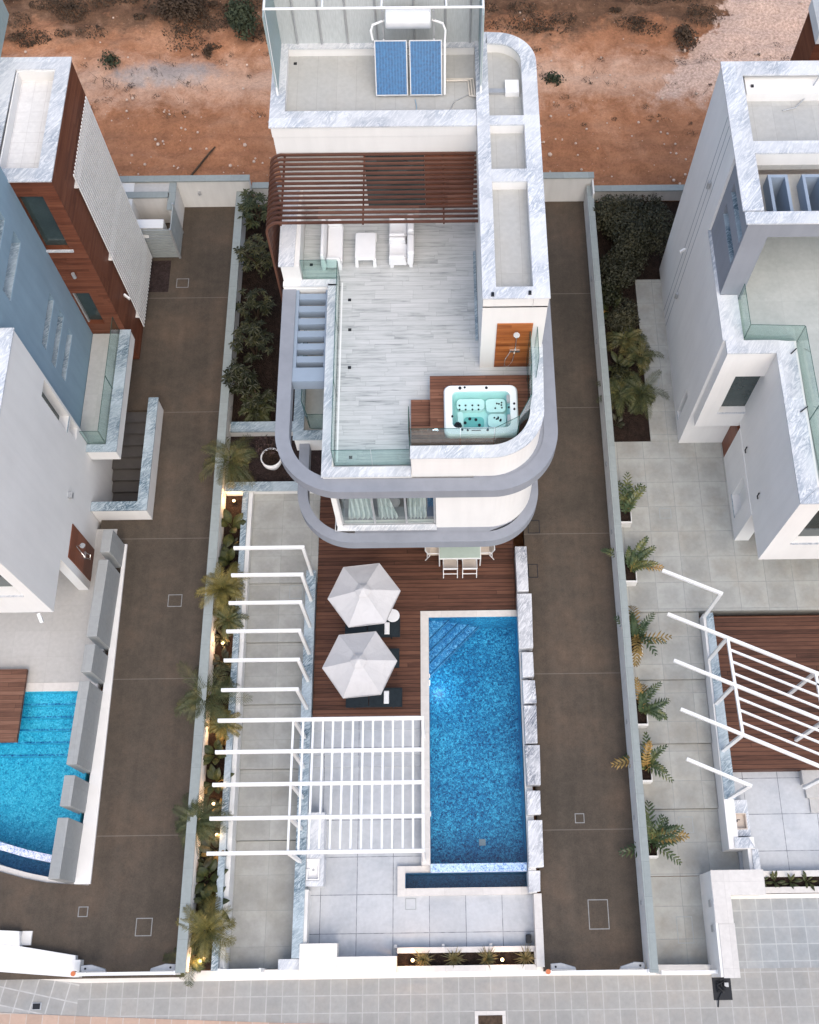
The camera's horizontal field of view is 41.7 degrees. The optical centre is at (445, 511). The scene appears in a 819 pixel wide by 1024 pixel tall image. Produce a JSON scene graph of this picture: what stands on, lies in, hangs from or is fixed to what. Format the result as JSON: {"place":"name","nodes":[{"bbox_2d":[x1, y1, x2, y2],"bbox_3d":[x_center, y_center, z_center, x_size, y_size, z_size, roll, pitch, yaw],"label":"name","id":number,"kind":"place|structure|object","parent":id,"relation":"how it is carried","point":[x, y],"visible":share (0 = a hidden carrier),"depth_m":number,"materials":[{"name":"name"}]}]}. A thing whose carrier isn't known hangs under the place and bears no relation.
{"place":"outdoors","nodes":[
{"label":"outdoors","id":0,"kind":"place"},
{"bbox_2d":[0,979,79,1015],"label":"turned pavement","id":1,"kind":"structure","parent":0,"point":[51,996],"depth_m":32.19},
{"bbox_2d":[0,207,234,979],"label":"driveway","id":2,"kind":"structure","parent":0,"point":[138,861],"depth_m":35.98,"materials":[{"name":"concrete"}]},
{"bbox_2d":[0,930,83,976],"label":"street wall","id":3,"kind":"structure","parent":2,"relation":"on","point":[16,956],"depth_m":32.11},
{"bbox_2d":[0,0,151,622],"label":"villa","id":4,"kind":"object","parent":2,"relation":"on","point":[75,262],"visible":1,"depth_m":33.71,"materials":[{"name":"white paint"}]},
{"bbox_2d":[20,197,67,244],"bbox_3d":[-12.408,-9.097,33.274,0.850,2.600,0.060,-1,67,0],"label":"window","id":5,"kind":"structure","parent":4,"relation":"in","point":[37,207],"depth_m":33.33,"materials":[{"name":"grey glass"}]},
{"bbox_2d":[72,293,101,321],"bbox_3d":[-12.432,-7.239,37.482,0.700,2.000,0.160,-1,67,0],"label":"window","id":6,"kind":"structure","parent":4,"relation":"in","point":[84,300],"depth_m":37.61,"materials":[{"name":"glass"}]},
{"bbox_2d":[48,529,127,883],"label":"block wall","id":7,"kind":"structure","parent":2,"relation":"on","point":[72,857],"depth_m":34.33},
{"bbox_2d":[70,964,180,975],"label":"gate","id":8,"kind":"structure","parent":2,"relation":"on","point":[163,969],"depth_m":31.48,"materials":[{"name":"metal"}]},
{"bbox_2d":[90,397,163,522],"bbox_3d":[-11.323,-1.450,39.527,1.940,3.280,4.440,-1,67,0],"label":"basement stair","id":9,"kind":"object","parent":2,"relation":"on","point":[135,470],"visible":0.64,"depth_m":38.75,"materials":[{"name":"stone"}]},
{"bbox_2d":[141,203,183,258],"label":"wall","id":10,"kind":"structure","parent":2,"relation":"on","point":[164,243],"depth_m":41.57,"materials":[{"name":"paint"}]},
{"bbox_2d":[0,1013,308,1023],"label":"kerb strip","id":11,"kind":"object","parent":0,"point":[11,1018],"visible":0.67,"depth_m":31.93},
{"bbox_2d":[147,260,170,291],"bbox_3d":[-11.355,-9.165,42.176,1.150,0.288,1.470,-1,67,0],"label":"doormat","id":12,"kind":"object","parent":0,"point":[159,276],"depth_m":42.04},
{"bbox_2d":[192,496,242,968],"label":"soil","id":13,"kind":"structure","parent":0,"point":[233,509],"depth_m":35.79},
{"bbox_2d":[172,782,233,857],"bbox_3d":[-7.651,9.542,33.358,2.026,1.363,1.856,-37,72,-15],"label":"palm","id":14,"kind":"object","parent":13,"relation":"on","point":[205,826],"visible":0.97,"depth_m":33.05,"materials":[{"name":"green plant"}]},
{"bbox_2d":[175,892,236,962],"bbox_3d":[-7.155,12.441,32.249,1.801,1.120,2.079,-1,67,0],"label":"palm","id":15,"kind":"object","parent":13,"relation":"on","point":[200,922],"visible":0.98,"depth_m":31.99,"materials":[{"name":"green plant"}]},
{"bbox_2d":[194,859,227,895],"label":"broadleaf plant","id":16,"kind":"object","parent":13,"relation":"on","point":[210,886],"visible":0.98,"depth_m":32.98,"materials":[{"name":"green plant"}]},
{"bbox_2d":[174,658,252,729],"bbox_3d":[-7.506,6.021,34.971,2.626,1.511,2.590,-1,67,0],"label":"palm","id":17,"kind":"object","parent":13,"relation":"on","point":[194,702],"visible":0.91,"depth_m":34.53,"materials":[{"name":"green plant"}]},
{"bbox_2d":[194,562,250,618],"bbox_3d":[-7.501,2.619,36.315,1.656,1.348,2.147,35,71,14],"label":"palm","id":18,"kind":"object","parent":13,"relation":"on","point":[224,594],"visible":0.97,"depth_m":35.94,"materials":[{"name":"green plant"}]},
{"bbox_2d":[205,707,241,741],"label":"plant","id":19,"kind":"object","parent":13,"relation":"on","point":[216,729],"visible":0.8,"depth_m":34.67,"materials":[{"name":"green plant"}]},
{"bbox_2d":[213,596,248,643],"bbox_3d":[-7.343,3.614,36.094,1.250,0.989,1.443,40,73,16],"label":"palm","id":20,"kind":"object","parent":13,"relation":"on","point":[231,615],"visible":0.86,"depth_m":35.94,"materials":[{"name":"green plant"}]},
{"bbox_2d":[232,207,294,421],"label":"soil","id":21,"kind":"structure","parent":0,"point":[266,368],"depth_m":41.14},
{"bbox_2d":[175,191,245,972],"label":"planter wall","id":22,"kind":"structure","parent":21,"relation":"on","point":[197,780],"depth_m":35.74,"materials":[{"name":"grey concrete"}]},
{"bbox_2d":[220,357,261,395],"bbox_3d":[-7.430,-4.749,39.145,1.390,1.914,1.305,-34,71,-13],"label":"shrub","id":23,"kind":"object","parent":21,"relation":"on","point":[237,374],"visible":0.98,"depth_m":38.74,"materials":[{"name":"green plant"}]},
{"bbox_2d":[229,319,274,364],"bbox_3d":[-7.139,-6.189,39.822,1.720,1.809,1.728,-1,67,0],"label":"shrub","id":24,"kind":"object","parent":21,"relation":"on","point":[251,342],"visible":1,"depth_m":39.50,"materials":[{"name":"green plant"}]},
{"bbox_2d":[236,188,267,230],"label":"shrub","id":25,"kind":"object","parent":21,"relation":"on","point":[249,201],"visible":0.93,"depth_m":41.85,"materials":[{"name":"green plant"}]},
{"bbox_2d":[233,234,273,278],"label":"shrub","id":26,"kind":"object","parent":21,"relation":"on","point":[254,258],"visible":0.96,"depth_m":41.13,"materials":[{"name":"green plant"}]},
{"bbox_2d":[236,288,277,323],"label":"shrub","id":27,"kind":"object","parent":21,"relation":"on","point":[252,303],"visible":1,"depth_m":40.25,"materials":[{"name":"green plant"}]},
{"bbox_2d":[239,386,276,420],"bbox_3d":[-6.785,-3.980,39.233,1.354,1.152,1.158,-30,70,-12],"label":"shrub","id":28,"kind":"object","parent":21,"relation":"on","point":[253,400],"visible":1,"depth_m":38.97,"materials":[{"name":"green plant"}]},
{"bbox_2d":[229,421,292,436],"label":"cross wall","id":29,"kind":"structure","parent":21,"relation":"on","point":[265,428],"depth_m":39.01,"materials":[{"name":"stone"}]},
{"bbox_2d":[227,436,321,481],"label":"soil","id":30,"kind":"structure","parent":0,"point":[259,470],"depth_m":38.92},
{"bbox_2d":[198,433,257,487],"bbox_3d":[-7.687,-1.819,38.001,2.222,1.756,2.303,-1,67,0],"label":"palm","id":31,"kind":"object","parent":30,"relation":"on","point":[240,450],"visible":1,"depth_m":37.81,"materials":[{"name":"green plant"}]},
{"bbox_2d":[255,434,281,469],"bbox_3d":[-6.248,-2.068,38.074,0.866,1.838,0.923,-1,67,0],"label":"plant pot","id":32,"kind":"object","parent":30,"relation":"on","point":[270,458],"visible":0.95,"depth_m":38.33,"materials":[{"name":"ceramic"}]},
{"bbox_2d":[229,493,320,969],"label":"path","id":33,"kind":"structure","parent":0,"point":[263,900],"depth_m":35.31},
{"bbox_2d":[211,492,253,970],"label":"marble curb","id":34,"kind":"structure","parent":33,"relation":"on","point":[227,841],"depth_m":34.51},
{"bbox_2d":[225,481,311,495],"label":"cross wall","id":35,"kind":"structure","parent":33,"relation":"on","point":[281,487],"depth_m":38.09,"materials":[{"name":"stone"}]},
{"bbox_2d":[278,570,316,969],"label":"retaining wall","id":36,"kind":"structure","parent":33,"relation":"on","point":[301,915],"depth_m":33.91,"materials":[{"name":"stone"}]},
{"bbox_2d":[1,0,818,970],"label":"ground","id":37,"kind":"structure","parent":0,"point":[225,104],"depth_m":46.12,"materials":[{"name":"soil"}]},
{"bbox_2d":[0,529,116,682],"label":"court","id":38,"kind":"object","parent":37,"relation":"on","point":[51,648],"visible":0.33,"depth_m":36.28,"materials":[{"name":"tile"}]},
{"bbox_2d":[0,669,27,742],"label":"timber platform","id":39,"kind":"structure","parent":38,"relation":"on","point":[13,682],"depth_m":35.14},
{"bbox_2d":[0,682,100,884],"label":"swimming pool","id":40,"kind":"structure","parent":38,"relation":"in","point":[35,768],"depth_m":35.63,"materials":[{"name":"liquid"}]},
{"bbox_2d":[143,0,208,23],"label":"wild bush","id":41,"kind":"object","parent":37,"relation":"on","point":[180,8],"visible":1,"depth_m":46.89,"materials":[{"name":"green plant"}]},
{"bbox_2d":[119,175,253,228],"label":"boundary wall","id":42,"kind":"structure","parent":37,"relation":"on","point":[152,197],"depth_m":42.04,"materials":[{"name":"paint"}]},
{"bbox_2d":[223,0,259,40],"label":"wild bush","id":43,"kind":"object","parent":37,"relation":"on","point":[237,13],"visible":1,"depth_m":46.12,"materials":[{"name":"green plant"}]},
{"bbox_2d":[41,964,711,982],"bbox_3d":[-10.630,13.907,32.570,38.761,0.410,0.666,0,67,0],"label":"curb","id":44,"kind":"object","parent":37,"relation":"on","point":[276,974],"visible":0.37,"depth_m":32.33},
{"bbox_2d":[4,0,788,134],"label":"dry scrub","id":45,"kind":"object","parent":37,"relation":"on","point":[212,3],"visible":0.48,"depth_m":47.15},
{"bbox_2d":[266,32,557,547],"bbox_3d":[-1.052,-6.542,35.247,8.682,10.360,14.780,-1,67,0],"label":"villa","id":46,"kind":"object","parent":37,"relation":"on","point":[367,350],"visible":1,"depth_m":32.65,"materials":[{"name":"paint"}]},
{"bbox_2d":[320,219,343,269],"bbox_3d":[-3.599,-8.540,34.156,0.678,0.740,1.600,-1,67,0],"label":"sofa","id":47,"kind":"object","parent":46,"relation":"on","point":[331,250],"visible":0.87,"depth_m":34.06,"materials":[{"name":"white fabric"}]},
{"bbox_2d":[355,233,376,267],"bbox_3d":[-2.533,-8.366,34.255,0.689,0.420,1.106,-1,67,0],"label":"coffee table","id":48,"kind":"object","parent":46,"relation":"on","point":[365,246],"visible":1,"depth_m":34.06,"materials":[{"name":"white plastic"}]},
{"bbox_2d":[262,0,484,95],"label":"roof screen","id":49,"kind":"object","parent":46,"relation":"on","point":[315,21],"visible":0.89,"depth_m":32.24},
{"bbox_2d":[337,498,435,524],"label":"window","id":50,"kind":"structure","parent":46,"relation":"in","point":[341,502],"depth_m":34.08,"materials":[{"name":"glass"}]},
{"bbox_2d":[365,155,424,205],"bbox_3d":[-1.578,-10.469,34.096,1.850,2.330,0.045,-1,67,0],"label":"sliding door","id":51,"kind":"structure","parent":46,"relation":"in","point":[407,155],"depth_m":33.99,"materials":[{"name":"glass"}]},
{"bbox_2d":[389,235,413,267],"bbox_3d":[-1.387,-8.273,34.041,0.814,0.740,0.820,-1,67,0],"label":"armchair","id":52,"kind":"object","parent":46,"relation":"on","point":[401,251],"visible":1,"depth_m":33.98,"materials":[{"name":"fabric"}]},
{"bbox_2d":[370,9,475,109],"bbox_3d":[-0.648,-13.367,31.874,3.147,2.143,2.353,-1,67,0],"label":"solar water heater","id":53,"kind":"object","parent":46,"relation":"on","point":[391,71],"visible":0.89,"depth_m":32.12,"materials":[{"name":"glass"}]},
{"bbox_2d":[411,375,529,445],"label":"tub platform","id":54,"kind":"structure","parent":46,"relation":"on","point":[427,413],"depth_m":31.80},
{"bbox_2d":[444,385,518,437],"bbox_3d":[1.046,-2.932,31.632,2.170,0.440,1.680,-1,67,0],"label":"hot tub","id":55,"kind":"object","parent":54,"relation":"on","point":[484,411],"visible":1,"depth_m":31.71,"materials":[{"name":"plastic"}]},
{"bbox_2d":[312,496,515,716],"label":"deck","id":56,"kind":"structure","parent":37,"relation":"on","point":[421,583],"depth_m":36.84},
{"bbox_2d":[322,631,396,698],"bbox_3d":[-2.666,5.088,34.277,2.331,2.980,2.121,-1,67,0],"label":"parasol","id":57,"kind":"object","parent":56,"relation":"on","point":[363,664],"visible":1,"depth_m":33.24,"materials":[{"name":"fabric"}]},
{"bbox_2d":[328,563,400,627],"bbox_3d":[-2.596,2.991,35.176,2.327,2.980,2.138,-1,67,0],"label":"parasol","id":58,"kind":"object","parent":56,"relation":"on","point":[363,595],"visible":1,"depth_m":34.13,"materials":[{"name":"fabric"}]},
{"bbox_2d":[345,618,399,638],"bbox_3d":[-2.440,3.930,36.204,1.840,0.350,0.660,-1,67,0],"label":"sun lounger","id":59,"kind":"object","parent":56,"relation":"on","point":[394,631],"visible":0.39,"depth_m":36.01,"materials":[{"name":"grey"}]},
{"bbox_2d":[346,688,401,707],"bbox_3d":[-2.329,6.117,35.267,1.840,0.350,0.620,-1,67,0],"label":"sun lounger","id":60,"kind":"object","parent":56,"relation":"on","point":[395,697],"visible":0.65,"depth_m":35.06,"materials":[{"name":"grey"}]},
{"bbox_2d":[439,547,480,565],"bbox_3d":[0.493,1.273,37.133,1.440,0.735,1.000,-1,67,0],"label":"dining table","id":61,"kind":"object","parent":56,"relation":"on","point":[449,553],"visible":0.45,"depth_m":36.69,"materials":[{"name":"white glass"}]},
{"bbox_2d":[397,610,527,895],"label":"swimming pool","id":62,"kind":"structure","parent":37,"relation":"in","point":[474,824],"depth_m":35.88,"materials":[{"name":"liquid"}]},
{"bbox_2d":[543,172,684,201],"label":"boundary wall","id":63,"kind":"structure","parent":37,"relation":"on","point":[564,186],"depth_m":42.97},
{"bbox_2d":[614,441,818,964],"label":"court","id":64,"kind":"object","parent":37,"relation":"on","point":[692,538],"visible":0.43,"depth_m":36.76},
{"bbox_2d":[619,499,631,527],"bbox_3d":[6.263,0.034,37.836,0.485,0.420,0.940,-1,67,0],"label":"planter box","id":65,"kind":"object","parent":64,"relation":"on","point":[626,520],"visible":0.46,"depth_m":37.67,"materials":[{"name":"concrete"}]},
{"bbox_2d":[618,472,646,513],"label":"strelitzia","id":66,"kind":"object","parent":65,"relation":"on","point":[628,501],"visible":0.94,"depth_m":37.53,"materials":[{"name":"green plant"}]},
{"bbox_2d":[625,556,636,585],"bbox_3d":[6.291,2.019,36.985,0.485,0.420,0.980,-1,67,0],"label":"planter box","id":67,"kind":"object","parent":64,"relation":"on","point":[631,578],"visible":0.41,"depth_m":36.81,"materials":[{"name":"concrete"}]},
{"bbox_2d":[601,536,663,572],"bbox_3d":[6.399,1.507,36.652,2.099,0.853,1.188,-1,67,0],"label":"strelitzia","id":68,"kind":"object","parent":67,"relation":"in","point":[634,563],"visible":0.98,"depth_m":36.55,"materials":[{"name":"green plant"}]},
{"bbox_2d":[630,633,642,656],"bbox_3d":[6.324,4.368,36.120,0.485,0.420,0.940,-1,67,0],"label":"planter box","id":69,"kind":"object","parent":64,"relation":"on","point":[635,645],"visible":0.24,"depth_m":35.97,"materials":[{"name":"concrete"}]},
{"bbox_2d":[613,605,671,666],"bbox_3d":[6.362,4.060,35.782,1.638,0.861,1.934,-37,72,-15],"label":"strelitzia","id":70,"kind":"object","parent":69,"relation":"in","point":[636,629],"visible":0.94,"depth_m":35.66,"materials":[{"name":"green plant"}]},
{"bbox_2d":[636,696,648,727],"bbox_3d":[6.355,6.579,35.314,0.485,0.420,0.960,-1,67,0],"label":"planter box","id":71,"kind":"object","parent":64,"relation":"on","point":[642,720],"visible":0.4,"depth_m":35.14,"materials":[{"name":"concrete"}]},
{"bbox_2d":[634,677,670,721],"bbox_3d":[6.742,6.095,35.124,1.215,0.721,1.413,-1,67,0],"label":"strelitzia","id":72,"kind":"object","parent":71,"relation":"in","point":[651,709],"visible":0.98,"depth_m":35.01,"materials":[{"name":"green plant"}]},
{"bbox_2d":[642,752,652,783],"bbox_3d":[6.378,8.266,34.732,0.485,0.420,0.960,-1,67,0],"label":"planter box","id":73,"kind":"object","parent":64,"relation":"on","point":[647,777],"visible":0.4,"depth_m":34.55,"materials":[{"name":"concrete"}]},
{"bbox_2d":[610,731,673,782],"bbox_3d":[6.397,7.797,34.543,2.078,0.643,1.428,12,67,5],"label":"strelitzia","id":74,"kind":"object","parent":73,"relation":"in","point":[649,761],"visible":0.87,"depth_m":34.38,"materials":[{"name":"green plant"}]},
{"bbox_2d":[647,826,658,858],"bbox_3d":[6.409,10.440,33.942,0.485,0.420,0.940,-1,67,0],"label":"planter box","id":75,"kind":"object","parent":64,"relation":"on","point":[653,853],"visible":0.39,"depth_m":33.74,"materials":[{"name":"concrete"}]},
{"bbox_2d":[618,800,689,864],"bbox_3d":[6.627,10.276,33.541,1.881,0.697,2.100,29,70,12],"label":"strelitzia","id":76,"kind":"object","parent":75,"relation":"in","point":[655,835],"visible":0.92,"depth_m":33.45,"materials":[{"name":"green plant"}]},
{"bbox_2d":[699,613,760,869],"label":"retaining wall","id":77,"kind":"structure","parent":64,"relation":"on","point":[731,841],"depth_m":34.39,"materials":[{"name":"stone"}]},
{"bbox_2d":[699,869,765,977],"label":"gate wall","id":78,"kind":"structure","parent":64,"relation":"on","point":[720,889],"depth_m":32.17,"materials":[{"name":"stone"}]},
{"bbox_2d":[659,0,818,559],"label":"villa","id":79,"kind":"object","parent":64,"relation":"on","point":[739,271],"visible":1,"depth_m":33.33,"materials":[{"name":"paint"}]},
{"bbox_2d":[721,376,759,405],"bbox_3d":[9.660,-4.055,35.138,1.020,2.400,0.040,-1,67,0],"label":"window","id":80,"kind":"structure","parent":79,"relation":"in","point":[742,387],"depth_m":35.27,"materials":[{"name":"grey glass"}]},
{"bbox_2d":[714,616,818,771],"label":"deck","id":81,"kind":"structure","parent":37,"relation":"on","point":[795,639],"depth_m":35.62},
{"bbox_2d":[667,612,818,789],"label":"white pergola","id":82,"kind":"object","parent":81,"relation":"on","point":[734,685],"visible":1,"depth_m":32.69,"materials":[{"name":"paint"}]},
{"bbox_2d":[308,766,533,956],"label":"patio","id":83,"kind":"structure","parent":0,"point":[357,906],"depth_m":33.46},
{"bbox_2d":[206,716,425,862],"bbox_3d":[-3.731,8.534,32.811,6.228,2.920,3.920,-1,67,0],"label":"white pergola","id":84,"kind":"object","parent":83,"relation":"on","point":[331,783],"visible":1,"depth_m":31.48,"materials":[{"name":"paint"}]},
{"bbox_2d":[305,812,326,887],"bbox_3d":[-4.041,10.552,33.626,0.548,0.912,2.200,-1,67,0],"label":"outdoor kitchen","id":85,"kind":"object","parent":83,"relation":"on","point":[315,863],"visible":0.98,"depth_m":33.45,"materials":[{"name":"stone"}]},
{"bbox_2d":[299,943,396,973],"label":"front wall","id":86,"kind":"structure","parent":83,"relation":"on","point":[320,958],"depth_m":32.09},
{"bbox_2d":[313,716,420,767],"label":"patio steps","id":87,"kind":"structure","parent":83,"relation":"on","point":[367,741],"depth_m":35.15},
{"bbox_2d":[394,943,536,971],"bbox_3d":[0.599,13.591,32.798,4.310,0.800,0.780,-1,67,0],"label":"street planter","id":88,"kind":"object","parent":83,"relation":"on","point":[471,956],"visible":0.95,"depth_m":32.62,"materials":[{"name":"concrete"}]},
{"bbox_2d":[514,546,544,966],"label":"marble wall","id":89,"kind":"structure","parent":83,"relation":"on","point":[532,777],"depth_m":34.41,"materials":[{"name":"stone"}]},
{"bbox_2d":[76,995,818,1023],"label":"pavement","id":90,"kind":"structure","parent":0,"point":[784,1009],"depth_m":32.03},
{"bbox_2d":[77,967,818,1004],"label":"pavement","id":91,"kind":"structure","parent":0,"point":[773,981],"depth_m":32.27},
{"bbox_2d":[584,186,658,972],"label":"driveway wall","id":92,"kind":"structure","parent":91,"relation":"on","point":[648,935],"depth_m":35.79,"materials":[{"name":"grey concrete"}]},
{"bbox_2d":[545,962,649,973],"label":"gate","id":93,"kind":"structure","parent":92,"relation":"attached to","point":[639,967],"depth_m":31.50,"materials":[{"name":"metal"}]},
{"bbox_2d":[523,201,643,970],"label":"driveway","id":94,"kind":"structure","parent":0,"point":[581,736],"depth_m":35.90,"materials":[{"name":"concrete"}]},
{"bbox_2d":[588,899,609,929],"bbox_3d":[4.679,12.287,32.837,0.620,0.016,0.860,-1,67,0],"label":"manhole cover","id":95,"kind":"object","parent":94,"relation":"on","point":[598,913],"visible":1,"depth_m":32.83,"materials":[{"name":"metal"}]},
{"bbox_2d":[594,202,649,441],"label":"soil","id":96,"kind":"structure","parent":0,"point":[635,428],"depth_m":40.30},
{"bbox_2d":[595,377,636,416],"bbox_3d":[6.301,-4.329,39.525,1.630,0.902,1.717,-1,67,0],"label":"palm","id":97,"kind":"object","parent":96,"relation":"on","point":[615,394],"visible":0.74,"depth_m":39.27,"materials":[{"name":"green plant"}]},
{"bbox_2d":[593,194,641,242],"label":"shrub","id":98,"kind":"object","parent":96,"relation":"on","point":[610,214],"visible":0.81,"depth_m":41.82,"materials":[{"name":"green plant"}]},
{"bbox_2d":[604,298,640,335],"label":"shrub","id":99,"kind":"object","parent":96,"relation":"on","point":[621,317],"visible":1,"depth_m":40.64,"materials":[{"name":"green plant"}]},
{"bbox_2d":[599,239,648,290],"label":"shrub","id":100,"kind":"object","parent":96,"relation":"on","point":[615,264],"visible":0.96,"depth_m":41.10,"materials":[{"name":"green plant"}]},
{"bbox_2d":[605,326,649,358],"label":"palm","id":101,"kind":"object","parent":96,"relation":"on","point":[632,336],"visible":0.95,"depth_m":40.48,"materials":[{"name":"green plant"}]},
{"bbox_2d":[620,334,664,375],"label":"palm","id":102,"kind":"object","parent":96,"relation":"on","point":[643,361],"visible":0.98,"depth_m":40.13,"materials":[{"name":"green plant"}]},
{"bbox_2d":[619,369,669,419],"bbox_3d":[7.222,-4.344,39.608,1.809,1.176,1.956,41,73,16],"label":"palm","id":103,"kind":"object","parent":96,"relation":"on","point":[643,390],"visible":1,"depth_m":39.39,"materials":[{"name":"green plant"}]},
{"bbox_2d":[635,279,677,440],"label":"path","id":104,"kind":"structure","parent":0,"point":[662,419],"depth_m":40.57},
{"bbox_2d":[633,201,679,269],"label":"soil","id":105,"kind":"structure","parent":0,"point":[653,262],"depth_m":42.55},
{"bbox_2d":[611,208,675,264],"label":"shrub","id":106,"kind":"object","parent":105,"relation":"on","point":[639,233],"visible":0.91,"depth_m":40.91,"materials":[{"name":"green plant"}]},
{"bbox_2d":[621,193,669,229],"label":"shrub","id":107,"kind":"object","parent":105,"relation":"on","point":[639,205],"visible":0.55,"depth_m":42.22,"materials":[{"name":"green plant"}]},
{"bbox_2d":[731,898,818,968],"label":"side pavement","id":108,"kind":"structure","parent":0,"point":[778,933],"depth_m":32.89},
{"bbox_2d":[733,771,818,870],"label":"patio","id":109,"kind":"structure","parent":0,"point":[784,823],"depth_m":34.30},
{"bbox_2d":[734,800,750,836],"bbox_3d":[9.313,9.685,33.953,0.458,0.793,1.100,-1,67,0],"label":"outdoor sink","id":110,"kind":"object","parent":109,"relation":"on","point":[742,816],"visible":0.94,"depth_m":33.85,"materials":[{"name":"stone"}]},
{"bbox_2d":[763,870,818,893],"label":"street planter","id":111,"kind":"object","parent":109,"relation":"on","point":[785,889],"depth_m":33.35,"materials":[{"name":"concrete"}]},
{"bbox_2d":[799,770,818,812],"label":"side steps","id":112,"kind":"structure","parent":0,"point":[812,792],"depth_m":34.53,"materials":[{"name":"stone"}]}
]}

